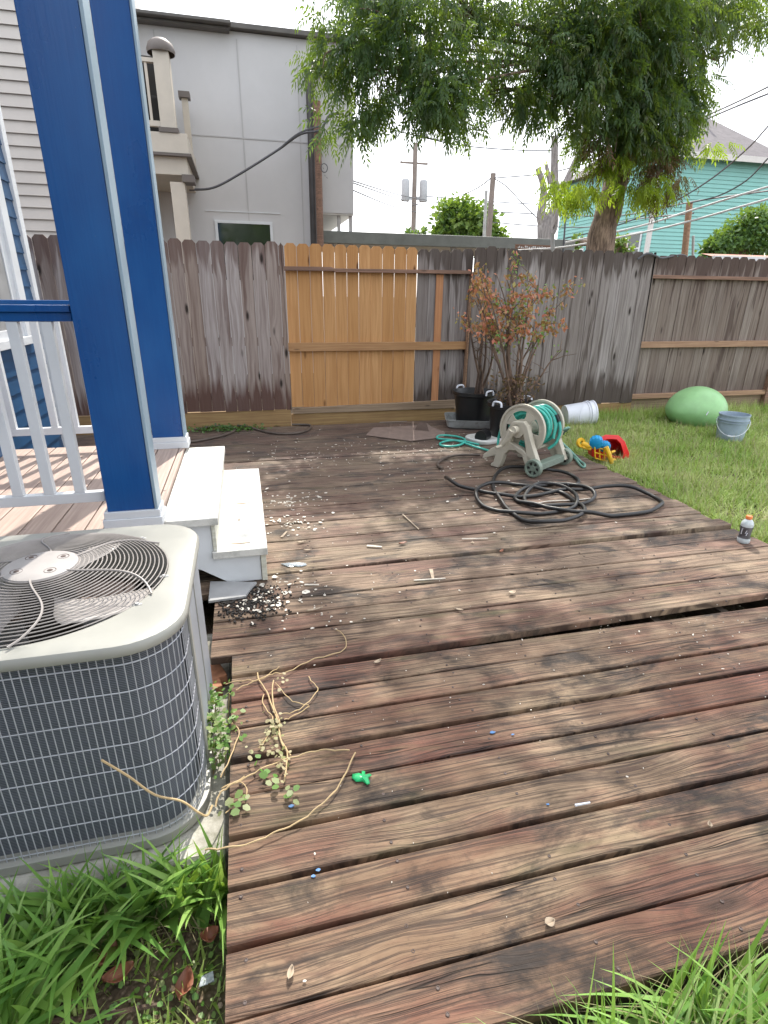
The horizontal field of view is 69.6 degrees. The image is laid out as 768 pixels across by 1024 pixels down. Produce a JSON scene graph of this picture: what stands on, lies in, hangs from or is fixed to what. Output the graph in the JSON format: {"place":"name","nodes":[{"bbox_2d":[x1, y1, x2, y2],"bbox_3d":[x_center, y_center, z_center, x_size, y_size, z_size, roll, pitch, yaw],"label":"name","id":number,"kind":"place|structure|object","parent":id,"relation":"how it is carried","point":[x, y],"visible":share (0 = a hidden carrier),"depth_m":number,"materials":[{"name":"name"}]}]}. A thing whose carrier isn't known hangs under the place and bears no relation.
{"place":"outdoors","nodes":[
{"label":"outdoors","id":0,"kind":"place"},
{"bbox_2d":[111,948,222,1021],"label":"gravel","id":1,"kind":"structure","parent":0,"point":[220,1004],"depth_m":1.41,"materials":[{"name":"gravel"}]},
{"bbox_2d":[54,300,767,1023],"bbox_3d":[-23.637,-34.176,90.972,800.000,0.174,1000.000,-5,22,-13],"label":"ground","id":2,"kind":"structure","parent":0,"point":[208,992],"depth_m":1.49,"materials":[{"name":"soil"}]},
{"bbox_2d":[0,106,64,457],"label":"blue house","id":3,"kind":"structure","parent":2,"relation":"on","point":[17,279],"depth_m":4.16,"materials":[{"name":"paint"}]},
{"bbox_2d":[0,177,32,350],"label":"window","id":4,"kind":"structure","parent":3,"relation":"in","point":[11,284],"depth_m":4.02,"materials":[{"name":"white paint"}]},
{"bbox_2d":[0,446,185,648],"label":"porch","id":5,"kind":"object","parent":3,"relation":"attached to","point":[25,520],"visible":0.16,"depth_m":2.85,"materials":[{"name":"white paint"}]},
{"bbox_2d":[14,0,166,528],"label":"porch column","id":6,"kind":"structure","parent":5,"relation":"on","point":[59,51],"depth_m":2.18,"materials":[{"name":"blue paint"}]},
{"bbox_2d":[0,304,105,507],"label":"porch railing","id":7,"kind":"object","parent":6,"relation":"attached to","point":[12,316],"visible":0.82,"depth_m":2.40,"materials":[{"name":"white paint"}]},
{"bbox_2d":[89,0,189,449],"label":"porch column","id":8,"kind":"structure","parent":5,"relation":"on","point":[116,34],"depth_m":3.39,"materials":[{"name":"blue paint"}]},
{"bbox_2d":[0,300,150,435],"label":"porch railing","id":9,"kind":"object","parent":8,"relation":"attached to","point":[54,429],"visible":0.23,"depth_m":3.65,"materials":[{"name":"white paint"}]},
{"bbox_2d":[0,0,198,388],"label":"beige house","id":10,"kind":"structure","parent":2,"relation":"on","point":[177,175],"depth_m":8.45,"materials":[{"name":"paint"}]},
{"bbox_2d":[97,940,116,966],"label":"fallen leaf","id":11,"kind":"object","parent":2,"relation":"on","point":[104,957],"visible":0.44,"depth_m":1.48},
{"bbox_2d":[50,1001,164,1023],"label":"fallen twig","id":12,"kind":"object","parent":2,"relation":"on","point":[88,1017],"visible":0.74,"depth_m":1.38,"materials":[{"name":"wood"}]},
{"bbox_2d":[0,814,228,1023],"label":"broad grass","id":13,"kind":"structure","parent":2,"relation":"on","point":[41,991],"depth_m":1.47,"materials":[{"name":"plant"}]},
{"bbox_2d":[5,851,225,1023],"bbox_3d":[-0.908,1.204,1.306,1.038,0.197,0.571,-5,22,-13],"label":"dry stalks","id":14,"kind":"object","parent":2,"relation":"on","point":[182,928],"visible":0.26,"depth_m":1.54,"materials":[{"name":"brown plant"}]},
{"bbox_2d":[0,634,231,926],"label":"concrete pad","id":15,"kind":"object","parent":2,"relation":"on","point":[212,823],"visible":0.15,"depth_m":1.71,"materials":[{"name":"concrete"}]},
{"bbox_2d":[0,524,216,877],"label":"condenser unit","id":16,"kind":"object","parent":15,"relation":"on","point":[126,688],"visible":0.98,"depth_m":1.61,"materials":[{"name":"grey metal"}]},
{"bbox_2d":[212,678,222,695],"bbox_3d":[-0.727,0.745,2.352,0.078,0.069,0.094,-13,25,-31],"label":"brick piece","id":17,"kind":"object","parent":15,"relation":"on","point":[218,683],"visible":0.35,"depth_m":2.33,"materials":[{"name":"brick"}]},
{"bbox_2d":[210,664,227,685],"bbox_3d":[-0.742,0.716,2.427,0.078,0.049,0.130,-13,25,-30],"label":"brick piece","id":18,"kind":"object","parent":15,"relation":"on","point":[217,671],"visible":0.38,"depth_m":2.40,"materials":[{"name":"brick"}]},
{"bbox_2d":[200,679,247,779],"bbox_3d":[-0.601,0.779,2.073,0.178,0.196,0.436,-5,22,-13],"label":"leafy weed","id":19,"kind":"object","parent":15,"relation":"on","point":[215,717],"visible":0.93,"depth_m":1.98,"materials":[{"name":"green plant"}]},
{"bbox_2d":[102,960,133,982],"bbox_3d":[-0.690,1.201,1.437,0.073,0.035,0.046,-5,22,-13],"label":"fallen leaf","id":20,"kind":"object","parent":2,"relation":"on","point":[107,976],"visible":0.89,"depth_m":1.44,"materials":[{"name":"plant"}]},
{"bbox_2d":[14,908,226,1023],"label":"fine weeds","id":21,"kind":"object","parent":2,"relation":"on","point":[184,998],"visible":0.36,"depth_m":1.45,"materials":[{"name":"plant"}]},
{"bbox_2d":[60,937,222,1023],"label":"clover","id":22,"kind":"object","parent":2,"relation":"on","point":[163,989],"visible":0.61,"depth_m":1.42,"materials":[{"name":"green plant"}]},
{"bbox_2d":[27,234,291,434],"bbox_3d":[-3.389,-1.799,5.836,4.700,2.040,0.065,-5,22,-13],"label":"wooden fence","id":23,"kind":"object","parent":2,"relation":"on","point":[268,343],"visible":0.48,"depth_m":6.11,"materials":[{"name":"grey wood"}]},
{"bbox_2d":[175,965,193,1000],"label":"fallen leaf","id":24,"kind":"object","parent":2,"relation":"on","point":[186,977],"visible":1,"depth_m":1.42,"materials":[{"name":"plant"}]},
{"bbox_2d":[199,971,213,987],"bbox_3d":[-0.464,1.217,1.439,0.038,0.003,0.024,-8,23,-22],"label":"plastic scrap","id":25,"kind":"object","parent":2,"relation":"on","point":[207,978],"visible":1,"depth_m":1.44,"materials":[{"name":"plastic"}]},
{"bbox_2d":[200,925,218,942],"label":"fallen leaf","id":26,"kind":"object","parent":2,"relation":"on","point":[208,935],"visible":1,"depth_m":1.53,"materials":[{"name":"plant"}]},
{"bbox_2d":[136,9,353,373],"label":"grey house","id":27,"kind":"structure","parent":2,"relation":"on","point":[234,79],"depth_m":9.98,"materials":[{"name":"paint"}]},
{"bbox_2d":[205,210,279,279],"bbox_3d":[-2.647,-5.075,10.564,1.360,1.185,0.028,-5,22,-13],"label":"window","id":28,"kind":"structure","parent":27,"relation":"in","point":[235,231],"depth_m":10.47,"materials":[{"name":"white paint"}]},
{"bbox_2d":[323,168,436,201],"bbox_3d":[0.638,-13.678,23.913,1.759,3.642,30.552,4,22,9],"label":"power line","id":29,"kind":"object","parent":27,"relation":"attached to","point":[387,191],"visible":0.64,"depth_m":23.49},
{"bbox_2d":[354,190,428,214],"bbox_3d":[1.025,-13.828,25.431,3.091,3.062,33.454,5,22,11],"label":"power line","id":30,"kind":"object","parent":27,"relation":"attached to","point":[385,203],"visible":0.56,"depth_m":24.17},
{"bbox_2d":[353,182,436,209],"bbox_3d":[0.771,-13.949,25.101,2.384,3.588,32.895,4,22,10],"label":"power line","id":31,"kind":"object","parent":27,"relation":"attached to","point":[386,194],"visible":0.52,"depth_m":24.59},
{"bbox_2d":[313,100,323,246],"bbox_3d":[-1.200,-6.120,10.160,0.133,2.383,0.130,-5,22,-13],"label":"utility pole","id":32,"kind":"object","parent":2,"relation":"on","point":[319,203],"visible":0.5,"depth_m":10.16,"materials":[{"name":"brown wood"}]},
{"bbox_2d":[189,112,343,190],"bbox_3d":[-2.057,-6.347,9.733,2.763,1.343,0.037,-5,22,-13],"label":"power line","id":33,"kind":"object","parent":32,"relation":"attached to","point":[248,168],"visible":0.82,"depth_m":9.75,"materials":[{"name":"rubber"}]},
{"bbox_2d":[277,125,319,150],"bbox_3d":[-1.505,-6.586,9.732,0.778,0.440,0.026,-5,22,-13],"label":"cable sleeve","id":34,"kind":"object","parent":33,"relation":"attached to","point":[291,138],"visible":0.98,"depth_m":9.71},
{"bbox_2d":[337,216,340,230],"bbox_3d":[-0.905,-4.416,11.386,0.060,2.995,0.060,-5,22,-13],"label":"support post","id":35,"kind":"object","parent":2,"relation":"on","point":[338,223],"visible":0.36,"depth_m":10.87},
{"bbox_2d":[349,216,352,244],"bbox_3d":[-0.676,-4.434,11.438,0.060,2.995,0.060,-5,22,-13],"label":"support post","id":36,"kind":"object","parent":2,"relation":"on","point":[350,223],"visible":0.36,"depth_m":10.92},
{"bbox_2d":[284,243,470,424],"bbox_3d":[0.194,-2.099,6.708,2.700,2.038,0.092,-5,22,-13],"label":"wooden fence","id":37,"kind":"object","parent":2,"relation":"on","point":[369,293],"visible":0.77,"depth_m":6.58,"materials":[{"name":"brown wood"}]},
{"bbox_2d":[400,142,427,233],"bbox_3d":[1.923,-18.697,37.377,1.890,10.680,0.540,-5,22,-13],"label":"utility pole","id":38,"kind":"object","parent":2,"relation":"on","point":[405,185],"visible":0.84,"depth_m":36.20,"materials":[{"name":"grey wood"}]},
{"bbox_2d":[404,226,430,326],"bbox_3d":[1.705,-12.178,28.705,1.520,4.864,1.190,1,21,0],"label":"bush","id":39,"kind":"object","parent":2,"relation":"on","point":[424,229],"visible":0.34,"depth_m":27.81,"materials":[{"name":"green plant"}]},
{"bbox_2d":[76,420,767,1023],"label":"wooden deck","id":40,"kind":"structure","parent":2,"relation":"on","point":[452,834],"depth_m":1.94,"materials":[{"name":"brown wood"}]},
{"bbox_2d":[101,759,212,816],"bbox_3d":[-0.635,0.782,1.553,0.274,0.236,0.046,-4,22,-11],"label":"bare stem","id":41,"kind":"object","parent":40,"relation":"on","point":[149,791],"visible":1,"depth_m":1.55,"materials":[{"name":"plant"}]},
{"bbox_2d":[190,425,235,442],"bbox_3d":[-1.909,-0.861,6.078,0.479,0.025,0.786,0,21,-1],"label":"soaker hose","id":42,"kind":"object","parent":40,"relation":"on","point":[213,437],"visible":0.6,"depth_m":5.96,"materials":[{"name":"brown rubber"}]},
{"bbox_2d":[164,446,267,581],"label":"porch steps","id":43,"kind":"structure","parent":40,"relation":"on","point":[214,506],"depth_m":3.10,"materials":[{"name":"white paint"}]},
{"bbox_2d":[208,581,256,602],"bbox_3d":[-0.788,0.405,2.891,0.240,0.012,0.210,-5,22,-13],"label":"scrap board","id":44,"kind":"object","parent":40,"relation":"on","point":[219,591],"visible":1,"depth_m":2.87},
{"bbox_2d":[186,423,286,432],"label":"clippings","id":45,"kind":"object","parent":40,"relation":"on","point":[222,426],"visible":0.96,"depth_m":6.28,"materials":[{"name":"green plant"}]},
{"bbox_2d":[218,581,302,625],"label":"gravel","id":46,"kind":"structure","parent":40,"relation":"on","point":[246,604],"depth_m":2.76,"materials":[{"name":"gravel"}]},
{"bbox_2d":[237,423,311,434],"bbox_3d":[-1.258,-0.943,6.306,0.872,0.025,0.494,-2,22,-8],"label":"soaker hose","id":47,"kind":"object","parent":40,"relation":"on","point":[291,433],"visible":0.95,"depth_m":6.24,"materials":[{"name":"brown rubber"}]},
{"bbox_2d":[205,629,355,850],"bbox_3d":[-0.363,0.733,2.042,0.491,0.040,1.065,-2,22,-6],"label":"dry vine","id":48,"kind":"object","parent":40,"relation":"on","point":[239,793],"visible":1,"depth_m":1.82,"materials":[{"name":"beige plant"}]},
{"bbox_2d":[287,964,293,979],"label":"dry leaf","id":49,"kind":"object","parent":40,"relation":"on","point":[290,972],"visible":1,"depth_m":1.26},
{"bbox_2d":[281,562,306,566],"bbox_3d":[-0.520,0.298,3.174,0.154,0.013,0.049,-1,21,-3],"label":"clear wrapper","id":50,"kind":"object","parent":40,"relation":"on","point":[298,564],"visible":1,"depth_m":3.17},
{"bbox_2d":[352,771,371,784],"bbox_3d":[-0.071,0.850,1.781,0.066,0.011,0.049,7,22,15],"label":"balloon scrap","id":51,"kind":"object","parent":40,"relation":"on","point":[360,777],"visible":1,"depth_m":1.77,"materials":[{"name":"green rubber"}]},
{"bbox_2d":[366,422,444,440],"bbox_3d":[0.238,-0.921,6.223,0.912,0.071,0.741,-5,22,-13],"label":"shingle sheet","id":52,"kind":"object","parent":40,"relation":"on","point":[422,431],"visible":1,"depth_m":6.24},
{"bbox_2d":[437,453,479,469],"bbox_3d":[0.656,-0.495,5.218,0.207,0.023,0.649,18,27,37],"label":"hose end","id":53,"kind":"object","parent":40,"relation":"on","point":[446,457],"visible":1,"depth_m":5.32,"materials":[{"name":"brown rubber"}]},
{"bbox_2d":[444,412,489,428],"bbox_3d":[1.056,-1.098,6.658,0.648,0.105,0.497,2,21,3],"label":"storage tray","id":54,"kind":"object","parent":40,"relation":"on","point":[451,420],"visible":0.48,"depth_m":6.45,"materials":[{"name":"grey plastic"}]},
{"bbox_2d":[452,384,496,420],"bbox_3d":[1.073,-1.290,6.609,0.520,0.401,0.554,-5,22,-13],"label":"plant pot","id":55,"kind":"object","parent":54,"relation":"on","point":[470,405],"visible":0.92,"depth_m":6.45,"materials":[{"name":"black plastic"}]},
{"bbox_2d":[453,269,500,393],"bbox_3d":[1.126,-2.000,6.269,0.539,1.385,0.545,14,25,31],"label":"potted shrub","id":56,"kind":"object","parent":55,"relation":"on","point":[479,387],"visible":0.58,"depth_m":6.26,"materials":[{"name":"brown plant"}]},
{"bbox_2d":[436,430,499,455],"bbox_3d":[0.867,-0.851,5.534,0.394,0.469,1.194,-11,24,-28],"label":"garden hose","id":57,"kind":"object","parent":40,"relation":"on","point":[463,441],"visible":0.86,"depth_m":5.80,"materials":[{"name":"teal plastic"}]},
{"bbox_2d":[465,433,500,444],"bbox_3d":[1.109,-0.801,5.984,0.420,0.044,0.340,-13,25,-31],"label":"bin lid","id":58,"kind":"object","parent":40,"relation":"on","point":[471,438],"visible":0.44,"depth_m":5.84,"materials":[{"name":"plastic"}]},
{"bbox_2d":[475,429,490,439],"bbox_3d":[1.048,-0.800,5.858,0.140,0.135,0.173,13,25,29],"label":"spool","id":59,"kind":"object","parent":58,"relation":"on","point":[483,434],"visible":0.71,"depth_m":5.82,"materials":[{"name":"black plastic"}]},
{"bbox_2d":[227,433,766,981],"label":"paint chips","id":60,"kind":"object","parent":40,"relation":"on","point":[347,565],"visible":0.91,"depth_m":2.95,"materials":[{"name":"paint"}]},
{"bbox_2d":[487,395,533,437],"bbox_3d":[1.382,-1.015,6.000,0.554,0.441,0.541,-5,22,-13],"label":"plant pot","id":61,"kind":"object","parent":40,"relation":"on","point":[497,412],"visible":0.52,"depth_m":5.90,"materials":[{"name":"black plastic"}]},
{"bbox_2d":[466,250,585,405],"bbox_3d":[1.509,-1.886,5.861,1.485,1.653,0.866,-5,22,-13],"label":"potted shrub","id":62,"kind":"object","parent":61,"relation":"in","point":[513,391],"visible":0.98,"depth_m":5.79,"materials":[{"name":"brown plant"}]},
{"bbox_2d":[483,399,572,477],"bbox_3d":[1.281,-0.696,4.980,0.622,0.589,0.680,20,29,40],"label":"hose reel","id":63,"kind":"object","parent":40,"relation":"on","point":[534,426],"visible":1,"depth_m":4.88,"materials":[{"name":"beige plastic"}]},
{"bbox_2d":[545,917,554,926],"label":"dry leaf","id":64,"kind":"object","parent":40,"relation":"on","point":[550,921],"visible":1,"depth_m":1.37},
{"bbox_2d":[444,465,663,523],"bbox_3d":[1.329,-0.181,4.384,1.393,0.064,1.242,-7,23,-19],"label":"black hose","id":65,"kind":"object","parent":40,"relation":"on","point":[556,508],"visible":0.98,"depth_m":4.24,"materials":[{"name":"rubber"}]},
{"bbox_2d":[538,498,589,502],"bbox_3d":[1.356,-0.086,4.218,0.517,0.010,0.028,-5,22,-15],"label":"white cord","id":66,"kind":"object","parent":40,"relation":"on","point":[562,500],"visible":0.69,"depth_m":4.21,"materials":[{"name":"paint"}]},
{"bbox_2d":[558,426,585,467],"bbox_3d":[1.773,-0.656,5.182,0.285,0.380,0.518,8,23,18],"label":"garden hose","id":67,"kind":"object","parent":40,"relation":"on","point":[575,457],"visible":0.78,"depth_m":5.17,"materials":[{"name":"teal plastic"}]},
{"bbox_2d":[575,802,589,806],"bbox_3d":[0.608,0.894,1.693,0.050,0.005,0.007,-5,22,-13],"label":"wood splinter","id":68,"kind":"object","parent":40,"relation":"on","point":[581,804],"visible":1,"depth_m":1.69,"materials":[{"name":"white wood"}]},
{"bbox_2d":[737,515,753,543],"bbox_3d":[2.307,0.107,3.518,0.076,0.181,0.074,-5,22,-13],"label":"drink bottle","id":69,"kind":"object","parent":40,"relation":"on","point":[746,529],"visible":1,"depth_m":3.50,"materials":[{"name":"plastic"}]},
{"bbox_2d":[323,231,574,254],"bbox_3d":[1.005,-5.160,13.716,5.520,2.720,4.000,-5,22,-13],"label":"carport","id":70,"kind":"object","parent":2,"relation":"on","point":[440,243],"visible":0.37,"depth_m":11.39,"materials":[{"name":"grey metal"}]},
{"bbox_2d":[427,190,511,237],"bbox_3d":[3.762,-11.340,25.321,4.008,5.816,2.844,-15,26,-34],"label":"round tree","id":71,"kind":"object","parent":2,"relation":"on","point":[457,216],"visible":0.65,"depth_m":24.00,"materials":[{"name":"green plant"}]},
{"bbox_2d":[483,190,487,236],"bbox_3d":[3.331,-8.158,18.672,0.218,4.737,0.119,-5,22,-13],"label":"pipe mast","id":72,"kind":"object","parent":2,"relation":"on","point":[485,212],"visible":0.34,"depth_m":18.00,"materials":[{"name":"metal"}]},
{"bbox_2d":[486,173,495,236],"bbox_3d":[3.627,-8.873,19.573,0.209,5.415,0.209,13,25,29],"label":"utility pole","id":73,"kind":"object","parent":2,"relation":"on","point":[490,206],"visible":0.34,"depth_m":18.88,"materials":[{"name":"grey wood"}]},
{"bbox_2d":[411,178,489,205],"bbox_3d":[3.002,-15.783,27.694,0.707,1.913,20.222,-1,21,-5],"label":"power line","id":74,"kind":"object","parent":73,"relation":"attached to","point":[460,195],"visible":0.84,"depth_m":22.81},
{"bbox_2d":[496,179,536,217],"bbox_3d":[4.574,-10.787,19.063,1.845,1.210,0.032,-5,22,-13],"label":"power line","id":75,"kind":"object","parent":73,"relation":"attached to","point":[515,196],"visible":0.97,"depth_m":19.02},
{"bbox_2d":[493,212,693,227],"bbox_3d":[6.679,-9.002,17.087,2.785,0.877,10.170,-5,22,-13],"label":"power line","id":76,"kind":"object","parent":73,"relation":"attached to","point":[585,227],"visible":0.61,"depth_m":20.33,"materials":[{"name":"rubber"}]},
{"bbox_2d":[493,190,767,216],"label":"power line","id":77,"kind":"object","parent":73,"relation":"attached to","point":[647,211],"visible":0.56,"depth_m":15.20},
{"bbox_2d":[495,86,767,178],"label":"power line","id":78,"kind":"object","parent":73,"relation":"attached to","point":[758,91],"visible":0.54,"depth_m":11.04,"materials":[{"name":"rubber"}]},
{"bbox_2d":[286,0,767,252],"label":"pecan tree","id":79,"kind":"object","parent":2,"relation":"on","point":[626,64],"visible":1,"depth_m":6.76,"materials":[{"name":"green plant"}]},
{"bbox_2d":[515,244,549,251],"bbox_3d":[2.914,-4.087,11.325,0.760,2.506,0.068,-5,22,-13],"label":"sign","id":80,"kind":"object","parent":2,"relation":"on","point":[520,246],"visible":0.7,"depth_m":10.84,"materials":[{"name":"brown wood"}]},
{"bbox_2d":[413,246,656,414],"bbox_3d":[1.925,-2.241,7.087,3.145,2.063,0.129,-5,22,-13],"label":"wooden fence","id":81,"kind":"object","parent":2,"relation":"on","point":[603,313],"visible":0.77,"depth_m":7.01,"materials":[{"name":"grey wood"}]},
{"bbox_2d":[550,233,554,251],"bbox_3d":[2.867,-3.333,9.391,0.408,2.523,0.076,-5,22,-13],"label":"vent pipe","id":82,"kind":"object","parent":2,"relation":"on","point":[552,241],"visible":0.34,"depth_m":8.93,"materials":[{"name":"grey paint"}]},
{"bbox_2d":[535,135,581,251],"bbox_3d":[4.536,-7.356,14.877,1.395,6.035,0.480,-5,22,-13],"label":"dead tree","id":83,"kind":"object","parent":2,"relation":"on","point":[547,225],"visible":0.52,"depth_m":14.43,"materials":[{"name":"grey plant"}]},
{"bbox_2d":[562,217,565,251],"bbox_3d":[3.946,-4.943,12.357,0.230,3.373,0.043,-5,22,-13],"label":"thin rod","id":84,"kind":"object","parent":2,"relation":"on","point":[564,236],"depth_m":11.93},
{"bbox_2d":[571,230,638,254],"bbox_3d":[5.120,-5.275,13.594,0.840,3.109,2.918,0,21,-2],"label":"climbing shrub","id":85,"kind":"object","parent":2,"relation":"on","point":[621,246],"visible":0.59,"depth_m":12.22,"materials":[{"name":"green plant"}]},
{"bbox_2d":[564,399,767,421],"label":"weeds","id":86,"kind":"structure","parent":2,"relation":"on","point":[744,407],"depth_m":7.62,"materials":[{"name":"plant"}]},
{"bbox_2d":[681,202,692,255],"bbox_3d":[5.627,-4.072,10.485,0.491,3.164,0.130,-5,22,-13],"label":"utility pole","id":87,"kind":"object","parent":2,"relation":"on","point":[686,235],"visible":0.26,"depth_m":10.01,"materials":[{"name":"beige wood"}]},
{"bbox_2d":[518,198,767,250],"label":"power line","id":88,"kind":"object","parent":87,"relation":"attached to","point":[741,206],"visible":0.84,"depth_m":9.89,"materials":[{"name":"metal"}]},
{"bbox_2d":[565,186,767,243],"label":"power line","id":89,"kind":"object","parent":87,"relation":"attached to","point":[719,201],"visible":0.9,"depth_m":9.78,"materials":[{"name":"metal"}]},
{"bbox_2d":[691,158,767,202],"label":"power line","id":90,"kind":"object","parent":87,"relation":"attached to","point":[734,187],"visible":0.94,"depth_m":9.05,"materials":[{"name":"rubber"}]},
{"bbox_2d":[691,235,694,255],"bbox_3d":[5.807,-3.757,10.435,0.623,2.615,0.054,-5,22,-13],"label":"short post","id":91,"kind":"object","parent":2,"relation":"on","point":[693,244],"visible":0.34,"depth_m":9.94,"materials":[{"name":"metal"}]},
{"bbox_2d":[630,254,767,410],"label":"wooden fence","id":92,"kind":"object","parent":2,"relation":"on","point":[706,319],"visible":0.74,"depth_m":7.68,"materials":[{"name":"grey wood"}]},
{"bbox_2d":[637,253,687,259],"bbox_3d":[3.634,-3.285,7.117,0.980,0.102,0.090,-10,24,-26],"label":"cable end","id":93,"kind":"object","parent":92,"relation":"on","point":[651,254],"visible":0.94,"depth_m":7.00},
{"bbox_2d":[694,201,767,257],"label":"bush","id":94,"kind":"object","parent":2,"relation":"on","point":[747,234],"visible":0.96,"depth_m":15.85,"materials":[{"name":"green plant"}]},
{"bbox_2d":[701,253,767,377],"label":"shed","id":95,"kind":"structure","parent":2,"relation":"on","point":[756,257],"depth_m":11.00,"materials":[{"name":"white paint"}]},
{"bbox_2d":[137,0,767,294],"label":"sky","id":96,"kind":"structure","parent":0,"point":[444,176],"materials":[{"name":"white"}]},
{"bbox_2d":[384,127,550,150],"bbox_3d":[3.092,-13.360,19.872,6.563,0.426,0.037,-5,22,-13],"label":"power line","id":97,"kind":"object","parent":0,"point":[486,147],"visible":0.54,"depth_m":20.18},
{"bbox_2d":[427,196,550,204],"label":"power line","id":98,"kind":"object","parent":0,"point":[487,201],"visible":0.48,"depth_m":28.47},
{"bbox_2d":[460,918,767,1023],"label":"corner grass","id":99,"kind":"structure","parent":0,"point":[703,995],"depth_m":1.22,"materials":[{"name":"plant"}]},
{"bbox_2d":[557,110,767,257],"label":"teal house","id":100,"kind":"structure","parent":0,"point":[745,165],"depth_m":25.00,"materials":[{"name":"paint"}]},
{"bbox_2d":[627,231,642,253],"bbox_3d":[11.597,-12.265,25.738,0.034,1.400,1.000,-5,22,-13],"label":"window","id":101,"kind":"structure","parent":100,"relation":"in","point":[634,238],"depth_m":25.51,"materials":[{"name":"white paint"}]},
{"bbox_2d":[561,403,767,543],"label":"lawn grass","id":102,"kind":"structure","parent":0,"point":[636,477],"depth_m":5.44,"materials":[{"name":"plant"}]},
{"bbox_2d":[561,400,598,424],"bbox_3d":[2.522,-1.269,7.118,0.424,0.331,0.351,-5,22,-13],"label":"bucket","id":103,"kind":"object","parent":102,"relation":"on","point":[583,410],"visible":0.88,"depth_m":7.01,"materials":[{"name":"white plastic"}]},
{"bbox_2d":[576,435,628,463],"bbox_3d":[2.297,-0.643,5.612,0.829,0.367,0.327,-18,28,-39],"label":"toy cart","id":104,"kind":"object","parent":102,"relation":"on","point":[603,447],"visible":0.95,"depth_m":5.43,"materials":[{"name":"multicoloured plastic"}]},
{"bbox_2d":[665,386,727,427],"bbox_3d":[4.069,-1.356,7.222,0.744,0.560,0.720,-5,22,-13],"label":"exercise ball","id":105,"kind":"object","parent":102,"relation":"on","point":[697,404],"visible":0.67,"depth_m":6.98,"materials":[{"name":"green plastic"}]},
{"bbox_2d":[715,411,751,441],"bbox_3d":[4.032,-0.972,6.406,0.352,0.330,0.356,-5,22,-13],"label":"bucket","id":106,"kind":"object","parent":102,"relation":"on","point":[730,424],"visible":0.88,"depth_m":6.31,"materials":[{"name":"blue plastic"}]},
{"bbox_2d":[565,126,767,238],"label":"power line","id":107,"kind":"object","parent":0,"point":[762,132],"visible":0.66,"depth_m":12.13,"materials":[{"name":"rubber"}]},
{"bbox_2d":[593,93,767,157],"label":"power line","id":108,"kind":"object","parent":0,"point":[738,105],"visible":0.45,"depth_m":10.70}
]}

